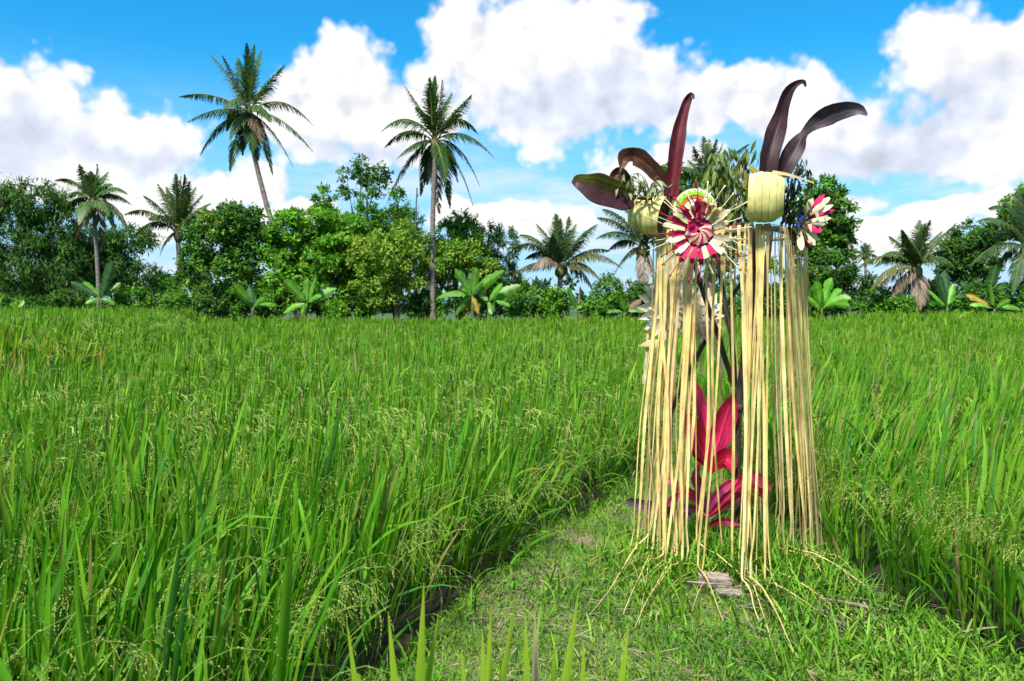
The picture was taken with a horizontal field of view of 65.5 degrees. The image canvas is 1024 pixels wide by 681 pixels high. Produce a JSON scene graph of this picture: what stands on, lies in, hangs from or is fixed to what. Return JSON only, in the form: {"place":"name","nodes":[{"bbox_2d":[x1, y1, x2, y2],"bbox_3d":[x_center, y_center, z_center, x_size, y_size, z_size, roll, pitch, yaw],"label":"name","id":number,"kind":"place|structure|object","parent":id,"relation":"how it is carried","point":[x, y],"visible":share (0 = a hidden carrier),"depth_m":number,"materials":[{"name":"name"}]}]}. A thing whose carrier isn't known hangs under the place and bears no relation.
{"place":"outdoors","nodes":[
{"label":"outdoors","id":0,"kind":"place"},
{"bbox_2d":[0,0,1023,302],"label":"sky","id":1,"kind":"structure","parent":0,"point":[557,88],"materials":[{"name":"blue"}]},
{"bbox_2d":[6,303,1023,680],"bbox_3d":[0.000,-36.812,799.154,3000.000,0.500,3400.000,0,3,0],"label":"ground","id":2,"kind":"structure","parent":0,"point":[522,601],"depth_m":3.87,"materials":[{"name":"plant"}]},
{"bbox_2d":[0,172,102,305],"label":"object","id":3,"kind":"object","parent":2,"relation":"on","point":[50,246],"visible":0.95,"depth_m":48.74,"materials":[{"name":"green plant"}]},
{"bbox_2d":[34,287,89,311],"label":"shrub","id":4,"kind":"object","parent":2,"relation":"on","point":[67,300],"visible":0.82,"depth_m":46.66,"materials":[{"name":"green plant"}]},
{"bbox_2d":[55,164,131,308],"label":"coconut palm","id":5,"kind":"object","parent":2,"relation":"on","point":[92,187],"visible":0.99,"depth_m":46.35,"materials":[{"name":"green plant"}]},
{"bbox_2d":[71,261,120,309],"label":"banana plant","id":6,"kind":"object","parent":2,"relation":"on","point":[89,289],"visible":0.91,"depth_m":45.93,"materials":[{"name":"green plant"}]},
{"bbox_2d":[0,304,210,389],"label":"rice crop","id":7,"kind":"object","parent":2,"relation":"on","point":[39,332],"visible":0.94,"depth_m":14.44,"materials":[{"name":"green plant"}]},
{"bbox_2d":[60,217,172,298],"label":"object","id":8,"kind":"object","parent":2,"relation":"on","point":[113,247],"visible":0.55,"depth_m":52.12,"materials":[{"name":"green plant"}]},
{"bbox_2d":[105,281,159,310],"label":"shrub","id":9,"kind":"object","parent":2,"relation":"on","point":[138,294],"visible":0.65,"depth_m":47.19,"materials":[{"name":"green plant"}]},
{"bbox_2d":[124,173,211,285],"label":"coconut palm","id":10,"kind":"object","parent":2,"relation":"on","point":[179,206],"visible":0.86,"depth_m":49.27,"materials":[{"name":"green plant"}]},
{"bbox_2d":[6,533,332,680],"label":"rice plant","id":11,"kind":"object","parent":2,"relation":"on","point":[179,652],"visible":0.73,"depth_m":2.39,"materials":[{"name":"green plant"}]},
{"bbox_2d":[184,287,231,320],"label":"shrub","id":12,"kind":"object","parent":2,"relation":"on","point":[203,302],"visible":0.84,"depth_m":46.21,"materials":[{"name":"green plant"}]},
{"bbox_2d":[157,198,276,306],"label":"broadleaf tree","id":13,"kind":"object","parent":2,"relation":"on","point":[234,225],"visible":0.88,"depth_m":47.41,"materials":[{"name":"green plant"}]},
{"bbox_2d":[118,521,366,680],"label":"rice plant","id":14,"kind":"object","parent":2,"relation":"on","point":[235,642],"visible":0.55,"depth_m":2.57,"materials":[{"name":"green plant"}]},
{"bbox_2d":[179,43,312,319],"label":"coconut palm","id":15,"kind":"object","parent":2,"relation":"on","point":[245,125],"visible":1,"depth_m":53.10,"materials":[{"name":"green plant"}]},
{"bbox_2d":[170,539,359,680],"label":"rice plant","id":16,"kind":"object","parent":2,"relation":"on","point":[227,661],"visible":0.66,"depth_m":2.78,"materials":[{"name":"green plant"}]},
{"bbox_2d":[215,519,393,680],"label":"rice plant","id":17,"kind":"object","parent":2,"relation":"on","point":[243,630],"visible":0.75,"depth_m":2.88,"materials":[{"name":"green plant"}]},
{"bbox_2d":[157,480,455,680],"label":"rice plant","id":18,"kind":"object","parent":2,"relation":"on","point":[335,594],"visible":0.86,"depth_m":3.09,"materials":[{"name":"green plant"}]},
{"bbox_2d":[198,514,415,680],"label":"rice plant","id":19,"kind":"object","parent":2,"relation":"on","point":[315,593],"visible":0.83,"depth_m":2.81,"materials":[{"name":"green plant"}]},
{"bbox_2d":[283,274,336,315],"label":"banana plant","id":20,"kind":"object","parent":2,"relation":"on","point":[291,286],"visible":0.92,"depth_m":45.91,"materials":[{"name":"green plant"}]},
{"bbox_2d":[243,203,380,321],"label":"broadleaf tree","id":21,"kind":"object","parent":2,"relation":"on","point":[325,243],"visible":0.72,"depth_m":47.57,"materials":[{"name":"green plant"}]},
{"bbox_2d":[233,461,482,679],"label":"rice plant","id":22,"kind":"object","parent":2,"relation":"on","point":[382,542],"visible":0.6,"depth_m":3.54,"materials":[{"name":"green plant"}]},
{"bbox_2d":[251,465,477,680],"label":"rice plant","id":23,"kind":"object","parent":2,"relation":"on","point":[323,672],"visible":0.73,"depth_m":3.33,"materials":[{"name":"green plant"}]},
{"bbox_2d":[335,153,393,279],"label":"slender tree","id":24,"kind":"object","parent":2,"relation":"on","point":[367,179],"visible":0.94,"depth_m":59.20,"materials":[{"name":"green plant"}]},
{"bbox_2d":[339,185,389,320],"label":"vine covered tree","id":25,"kind":"object","parent":2,"relation":"on","point":[362,210],"visible":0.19,"depth_m":50.34,"materials":[{"name":"green plant"}]},
{"bbox_2d":[342,217,435,321],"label":"fruit tree","id":26,"kind":"object","parent":2,"relation":"on","point":[398,261],"visible":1,"depth_m":46.56,"materials":[{"name":"green plant"}]},
{"bbox_2d":[309,445,471,672],"bbox_3d":[-0.515,1.020,3.553,0.642,1.064,0.643,0,3,0],"label":"rice plant","id":27,"kind":"object","parent":2,"relation":"on","point":[375,513],"visible":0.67,"depth_m":3.57,"materials":[{"name":"green plant"}]},
{"bbox_2d":[346,584,438,680],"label":"rice plant","id":28,"kind":"object","parent":2,"relation":"on","point":[421,675],"visible":1,"depth_m":1.84,"materials":[{"name":"green plant"}]},
{"bbox_2d":[339,486,449,679],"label":"rice plant","id":29,"kind":"object","parent":2,"relation":"on","point":[381,593],"visible":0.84,"depth_m":3.21,"materials":[{"name":"green plant"}]},
{"bbox_2d":[370,185,426,319],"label":"vine covered tree","id":30,"kind":"object","parent":2,"relation":"on","point":[402,212],"visible":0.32,"depth_m":50.84,"materials":[{"name":"green plant"}]},
{"bbox_2d":[0,312,812,680],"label":"rice crop","id":31,"kind":"object","parent":2,"relation":"on","point":[208,434],"visible":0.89,"depth_m":4.96,"materials":[{"name":"green plant"}]},
{"bbox_2d":[381,75,493,319],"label":"coconut palm","id":32,"kind":"object","parent":2,"relation":"on","point":[436,154],"visible":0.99,"depth_m":47.08,"materials":[{"name":"green plant"}]},
{"bbox_2d":[422,236,500,304],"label":"broadleaf tree","id":33,"kind":"object","parent":2,"relation":"on","point":[451,255],"visible":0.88,"depth_m":47.72,"materials":[{"name":"green plant"}]},
{"bbox_2d":[423,208,499,322],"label":"vine covered tree","id":34,"kind":"object","parent":2,"relation":"on","point":[458,227],"visible":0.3,"depth_m":49.83,"materials":[{"name":"green plant"}]},
{"bbox_2d":[387,389,539,578],"bbox_3d":[-0.153,0.880,4.772,0.926,1.226,1.036,1,3,26],"label":"rice plant","id":35,"kind":"object","parent":2,"relation":"on","point":[495,454],"visible":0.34,"depth_m":4.65,"materials":[{"name":"green plant"}]},
{"bbox_2d":[399,445,539,656],"bbox_3d":[-0.290,1.016,3.569,0.527,1.069,0.774,-2,3,-30],"label":"rice plant","id":36,"kind":"object","parent":2,"relation":"on","point":[419,555],"visible":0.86,"depth_m":3.71,"materials":[{"name":"green plant"}]},
{"bbox_2d":[438,267,503,320],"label":"banana plant","id":37,"kind":"object","parent":2,"relation":"on","point":[471,283],"visible":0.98,"depth_m":46.46,"materials":[{"name":"green plant"}]},
{"bbox_2d":[363,421,585,603],"bbox_3d":[-0.262,0.947,4.332,1.216,1.135,0.572,-1,3,-26],"label":"rice plant","id":38,"kind":"object","parent":2,"relation":"on","point":[475,488],"visible":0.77,"depth_m":4.25,"materials":[{"name":"green plant"}]},
{"bbox_2d":[394,466,556,636],"bbox_3d":[-0.188,1.060,4.199,0.815,0.921,0.503,1,3,16],"label":"rice plant","id":39,"kind":"object","parent":2,"relation":"on","point":[441,545],"visible":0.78,"depth_m":4.08,"materials":[{"name":"green plant"}]},
{"bbox_2d":[461,604,514,680],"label":"rice plant","id":40,"kind":"object","parent":2,"relation":"on","point":[486,673],"visible":1,"depth_m":1.84,"materials":[{"name":"green plant"}]},
{"bbox_2d":[425,418,574,616],"bbox_3d":[-0.074,0.961,4.279,0.622,1.111,0.817,2,3,36],"label":"rice plant","id":41,"kind":"object","parent":2,"relation":"on","point":[480,493],"visible":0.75,"depth_m":4.18,"materials":[{"name":"green plant"}]},
{"bbox_2d":[401,416,610,561],"bbox_3d":[0.015,0.958,4.647,1.190,1.043,0.630,-1,3,-24],"label":"rice plant","id":42,"kind":"object","parent":2,"relation":"on","point":[513,501],"visible":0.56,"depth_m":4.72,"materials":[{"name":"green plant"}]},
{"bbox_2d":[4,271,1016,312],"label":"wood","id":43,"kind":"object","parent":2,"relation":"on","point":[567,281],"visible":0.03,"depth_m":124.04,"materials":[{"name":"green plant"}]},
{"bbox_2d":[0,288,1023,321],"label":"undergrowth","id":44,"kind":"object","parent":2,"relation":"on","point":[959,304],"visible":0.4,"depth_m":47.27,"materials":[{"name":"green plant"}]},
{"bbox_2d":[501,225,523,300],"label":"thin bamboo","id":45,"kind":"object","parent":2,"relation":"on","point":[512,266],"visible":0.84,"depth_m":51.67,"materials":[{"name":"green plant"}]},
{"bbox_2d":[466,456,579,583],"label":"rice plant","id":46,"kind":"object","parent":2,"relation":"on","point":[496,488],"visible":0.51,"depth_m":4.55,"materials":[{"name":"green plant"}]},
{"bbox_2d":[502,277,545,320],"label":"shrub","id":47,"kind":"object","parent":2,"relation":"on","point":[528,289],"visible":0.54,"depth_m":47.50,"materials":[{"name":"green plant"}]},
{"bbox_2d":[447,434,601,580],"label":"rice plant","id":48,"kind":"object","parent":2,"relation":"on","point":[511,524],"visible":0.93,"depth_m":4.37,"materials":[{"name":"green plant"}]},
{"bbox_2d":[461,427,594,562],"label":"rice plant","id":49,"kind":"object","parent":2,"relation":"on","point":[537,492],"visible":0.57,"depth_m":5.04,"materials":[{"name":"green plant"}]},
{"bbox_2d":[523,590,578,680],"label":"rice plant","id":50,"kind":"object","parent":2,"relation":"on","point":[566,674],"visible":1,"depth_m":1.80,"materials":[{"name":"green plant"}]},
{"bbox_2d":[534,284,578,318],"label":"shrub","id":51,"kind":"object","parent":2,"relation":"on","point":[558,295],"visible":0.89,"depth_m":46.99,"materials":[{"name":"green plant"}]},
{"bbox_2d":[493,398,620,517],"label":"rice plant","id":52,"kind":"object","parent":2,"relation":"on","point":[575,493],"visible":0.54,"depth_m":5.63,"materials":[{"name":"green plant"}]},
{"bbox_2d":[482,422,638,534],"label":"rice plant","id":53,"kind":"object","parent":2,"relation":"on","point":[571,472],"visible":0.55,"depth_m":5.26,"materials":[{"name":"green plant"}]},
{"bbox_2d":[511,214,621,321],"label":"coconut palm","id":54,"kind":"object","parent":2,"relation":"on","point":[557,249],"visible":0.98,"depth_m":47.88,"materials":[{"name":"green plant"}]},
{"bbox_2d":[527,409,609,535],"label":"rice plant","id":55,"kind":"object","parent":2,"relation":"on","point":[544,445],"visible":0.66,"depth_m":5.46,"materials":[{"name":"green plant"}]},
{"bbox_2d":[589,269,631,320],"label":"shrub","id":56,"kind":"object","parent":2,"relation":"on","point":[608,280],"visible":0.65,"depth_m":47.64,"materials":[{"name":"green plant"}]},
{"bbox_2d":[582,405,652,512],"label":"rice plant","id":57,"kind":"object","parent":2,"relation":"on","point":[592,472],"visible":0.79,"depth_m":5.94,"materials":[{"name":"green plant"}]},
{"bbox_2d":[596,209,673,292],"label":"coconut palm","id":58,"kind":"object","parent":2,"relation":"on","point":[641,267],"visible":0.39,"depth_m":48.97,"materials":[{"name":"green plant"}]},
{"bbox_2d":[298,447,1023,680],"bbox_3d":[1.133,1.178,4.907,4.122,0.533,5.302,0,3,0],"label":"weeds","id":59,"kind":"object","parent":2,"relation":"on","point":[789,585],"visible":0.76,"depth_m":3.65,"materials":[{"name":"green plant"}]},
{"bbox_2d":[370,499,1009,680],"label":"straw litter","id":60,"kind":"object","parent":2,"relation":"on","point":[760,619],"visible":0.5,"depth_m":3.54,"materials":[{"name":"plant"}]},
{"bbox_2d":[684,382,737,521],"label":"cordyline plant","id":61,"kind":"object","parent":2,"relation":"on","point":[723,430],"visible":0.68,"depth_m":4.51,"materials":[{"name":"plant"}]},
{"bbox_2d":[680,136,748,294],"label":"coconut palm","id":62,"kind":"object","parent":2,"relation":"on","point":[707,150],"visible":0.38,"depth_m":55.34,"materials":[{"name":"green plant"}]},
{"bbox_2d":[648,225,786,535],"bbox_3d":[1.223,0.280,4.513,0.744,1.916,0.732,2,3,36],"label":"offering shrine","id":63,"kind":"object","parent":2,"relation":"on","point":[739,392],"visible":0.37,"depth_m":4.49,"materials":[{"name":"brown wood"}]},
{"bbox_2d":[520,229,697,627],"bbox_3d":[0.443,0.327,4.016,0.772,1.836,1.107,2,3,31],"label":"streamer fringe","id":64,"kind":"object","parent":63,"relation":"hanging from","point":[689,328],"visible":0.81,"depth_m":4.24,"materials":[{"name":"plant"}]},
{"bbox_2d":[554,237,678,567],"bbox_3d":[0.623,0.296,4.489,0.877,1.820,0.342,-1,3,-26],"label":"streamer fringe","id":65,"kind":"object","parent":63,"relation":"hanging from","point":[650,431],"visible":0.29,"depth_m":4.49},
{"bbox_2d":[628,195,668,235],"bbox_3d":[0.741,-0.679,4.332,0.210,0.223,0.190,2,3,30],"label":"leaf drum","id":66,"kind":"object","parent":63,"relation":"on","point":[638,219],"visible":0.81,"depth_m":4.27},
{"bbox_2d":[572,173,650,210],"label":"cordyline leaf","id":67,"kind":"object","parent":66,"relation":"on","point":[598,188],"visible":0.94,"depth_m":4.22,"materials":[{"name":"plant"}]},
{"bbox_2d":[618,147,665,187],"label":"cordyline leaf","id":68,"kind":"object","parent":66,"relation":"attached to","point":[643,160],"visible":0.82,"depth_m":4.40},
{"bbox_2d":[615,166,672,203],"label":"leafy sprig","id":69,"kind":"object","parent":66,"relation":"attached to","point":[643,186],"visible":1,"depth_m":4.20,"materials":[{"name":"green plant"}]},
{"bbox_2d":[664,92,694,214],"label":"cordyline leaf","id":70,"kind":"object","parent":66,"relation":"attached to","point":[676,151],"visible":0.98,"depth_m":4.28,"materials":[{"name":"plant"}]},
{"bbox_2d":[636,278,704,383],"bbox_3d":[0.915,-0.162,4.593,0.401,0.835,0.054,0,3,0],"label":"leaf ornament","id":71,"kind":"object","parent":63,"relation":"hanging from","point":[646,307],"visible":0.55,"depth_m":4.59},
{"bbox_2d":[644,179,751,282],"bbox_3d":[0.939,-0.555,4.035,0.534,0.531,0.165,1,3,17],"label":"rosette","id":72,"kind":"object","parent":63,"relation":"attached to","point":[700,230],"visible":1,"depth_m":4.05,"materials":[{"name":"multicoloured plant"}]},
{"bbox_2d":[694,275,724,373],"bbox_3d":[1.137,-0.190,4.690,0.258,0.788,0.058,0,3,0],"label":"leaf ornament","id":73,"kind":"object","parent":63,"relation":"hanging from","point":[701,329],"visible":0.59,"depth_m":4.70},
{"bbox_2d":[655,225,777,619],"bbox_3d":[1.056,0.322,3.814,0.540,1.808,0.761,2,3,32],"label":"streamer fringe","id":74,"kind":"object","parent":63,"relation":"hanging from","point":[711,408],"visible":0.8,"depth_m":4.08,"materials":[{"name":"plant"}]},
{"bbox_2d":[699,140,760,238],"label":"leafy sprig","id":75,"kind":"object","parent":63,"relation":"attached to","point":[720,178],"visible":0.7,"depth_m":4.38,"materials":[{"name":"green plant"}]},
{"bbox_2d":[719,234,802,541],"bbox_3d":[1.727,0.401,4.987,0.896,2.079,1.181,-2,4,-41],"label":"streamer fringe","id":76,"kind":"object","parent":63,"relation":"hanging from","point":[773,399],"visible":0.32,"depth_m":4.70,"materials":[{"name":"plant"}]},
{"bbox_2d":[747,170,813,222],"bbox_3d":[1.328,-0.713,3.938,0.308,0.254,0.185,1,3,20],"label":"leaf drum","id":77,"kind":"object","parent":63,"relation":"on","point":[766,192],"visible":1,"depth_m":3.89,"materials":[{"name":"plant"}]},
{"bbox_2d":[759,79,806,171],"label":"cordyline leaf","id":78,"kind":"object","parent":77,"relation":"attached to","point":[774,136],"visible":0.9,"depth_m":4.01,"materials":[{"name":"plant"}]},
{"bbox_2d":[777,101,867,177],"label":"cordyline leaf","id":79,"kind":"object","parent":77,"relation":"attached to","point":[795,146],"visible":0.88,"depth_m":4.03,"materials":[{"name":"plant"}]},
{"bbox_2d":[780,158,814,251],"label":"leafy sprig","id":80,"kind":"object","parent":63,"relation":"hanging from","point":[792,193],"visible":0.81,"depth_m":4.21,"materials":[{"name":"green plant"}]},
{"bbox_2d":[794,194,834,249],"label":"leaf flower","id":81,"kind":"object","parent":63,"relation":"attached to","point":[820,209],"visible":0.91,"depth_m":4.23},
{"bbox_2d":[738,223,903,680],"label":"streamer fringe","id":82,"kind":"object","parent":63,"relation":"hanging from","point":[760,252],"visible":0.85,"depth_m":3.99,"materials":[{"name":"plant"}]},
{"bbox_2d":[772,224,875,594],"bbox_3d":[1.731,0.452,3.938,0.858,2.077,0.520,0,3,0],"label":"streamer fringe","id":83,"kind":"object","parent":63,"relation":"hanging from","point":[780,441],"visible":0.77,"depth_m":4.12,"materials":[{"name":"plant"}]},
{"bbox_2d":[780,226,979,627],"bbox_3d":[1.976,0.445,4.048,1.157,2.080,1.284,0,3,0],"label":"streamer fringe","id":84,"kind":"object","parent":63,"relation":"hanging from","point":[803,293],"visible":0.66,"depth_m":4.28,"materials":[{"name":"plant"}]},
{"bbox_2d":[667,462,771,541],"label":"cordyline plant","id":85,"kind":"object","parent":2,"relation":"on","point":[724,487],"visible":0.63,"depth_m":4.38,"materials":[{"name":"plant"}]},
{"bbox_2d":[655,160,795,290],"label":"broadleaf tree","id":86,"kind":"object","parent":2,"relation":"on","point":[684,180],"visible":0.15,"depth_m":55.06,"materials":[{"name":"green plant"}]},
{"bbox_2d":[741,395,820,525],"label":"rice plant","id":87,"kind":"object","parent":2,"relation":"on","point":[771,441],"visible":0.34,"depth_m":5.27,"materials":[{"name":"green plant"}]},
{"bbox_2d":[758,444,885,577],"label":"rice plant","id":88,"kind":"object","parent":2,"relation":"on","point":[849,538],"visible":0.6,"depth_m":4.42,"materials":[{"name":"green plant"}]},
{"bbox_2d":[789,172,863,270],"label":"tree","id":89,"kind":"object","parent":2,"relation":"on","point":[836,233],"visible":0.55,"depth_m":48.67,"materials":[{"name":"green plant"}]},
{"bbox_2d":[760,428,897,559],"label":"rice plant","id":90,"kind":"object","parent":2,"relation":"on","point":[835,512],"visible":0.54,"depth_m":4.47,"materials":[{"name":"green plant"}]},
{"bbox_2d":[808,278,850,319],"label":"banana plant","id":91,"kind":"object","parent":2,"relation":"on","point":[825,296],"visible":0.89,"depth_m":45.89,"materials":[{"name":"green plant"}]},
{"bbox_2d":[793,249,878,319],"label":"broadleaf tree","id":92,"kind":"object","parent":2,"relation":"on","point":[846,277],"visible":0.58,"depth_m":47.62,"materials":[{"name":"green plant"}]},
{"bbox_2d":[674,313,1023,652],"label":"rice crop","id":93,"kind":"object","parent":2,"relation":"on","point":[923,391],"visible":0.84,"depth_m":6.71,"materials":[{"name":"green plant"}]},
{"bbox_2d":[768,460,961,608],"bbox_3d":[1.803,1.043,4.000,0.906,0.957,0.591,3,4,44],"label":"rice plant","id":94,"kind":"object","parent":2,"relation":"on","point":[891,578],"visible":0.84,"depth_m":4.02,"materials":[{"name":"green plant"}]},
{"bbox_2d":[805,453,964,618],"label":"rice plant","id":95,"kind":"object","parent":2,"relation":"on","point":[917,553],"visible":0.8,"depth_m":4.12,"materials":[{"name":"green plant"}]},
{"bbox_2d":[823,431,957,613],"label":"rice plant","id":96,"kind":"object","parent":2,"relation":"on","point":[917,531],"visible":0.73,"depth_m":3.97,"materials":[{"name":"green plant"}]},
{"bbox_2d":[855,220,954,311],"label":"coconut palm","id":97,"kind":"object","parent":2,"relation":"on","point":[916,255],"visible":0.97,"depth_m":47.16,"materials":[{"name":"green plant"}]},
{"bbox_2d":[828,464,1023,616],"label":"rice plant","id":98,"kind":"object","parent":2,"relation":"on","point":[924,562],"visible":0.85,"depth_m":3.79,"materials":[{"name":"green plant"}]},
{"bbox_2d":[835,308,1023,339],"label":"rice crop","id":99,"kind":"object","parent":2,"relation":"on","point":[1013,321],"visible":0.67,"depth_m":32.79,"materials":[{"name":"green plant"}]},
{"bbox_2d":[851,460,1023,637],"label":"rice plant","id":100,"kind":"object","parent":2,"relation":"on","point":[966,567],"visible":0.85,"depth_m":3.61,"materials":[{"name":"green plant"}]},
{"bbox_2d":[926,270,955,313],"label":"banana plant","id":101,"kind":"object","parent":2,"relation":"on","point":[946,291],"visible":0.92,"depth_m":45.44,"materials":[{"name":"green plant"}]},
{"bbox_2d":[893,485,1023,667],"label":"rice plant","id":102,"kind":"object","parent":2,"relation":"on","point":[1006,595],"visible":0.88,"depth_m":3.46,"materials":[{"name":"green plant"}]},
{"bbox_2d":[907,455,1023,636],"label":"rice plant","id":103,"kind":"object","parent":2,"relation":"on","point":[1020,592],"visible":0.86,"depth_m":3.43,"materials":[{"name":"green plant"}]},
{"bbox_2d":[931,216,1009,290],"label":"broadleaf tree","id":104,"kind":"object","parent":2,"relation":"on","point":[976,242],"visible":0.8,"depth_m":53.25,"materials":[{"name":"green plant"}]},
{"bbox_2d":[934,487,1023,662],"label":"rice plant","id":105,"kind":"object","parent":2,"relation":"on","point":[1021,617],"visible":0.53,"depth_m":3.68,"materials":[{"name":"green plant"}]},
{"bbox_2d":[969,188,1023,292],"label":"coconut palm","id":106,"kind":"object","parent":2,"relation":"on","point":[1017,272],"visible":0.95,"depth_m":47.46,"materials":[{"name":"green plant"}]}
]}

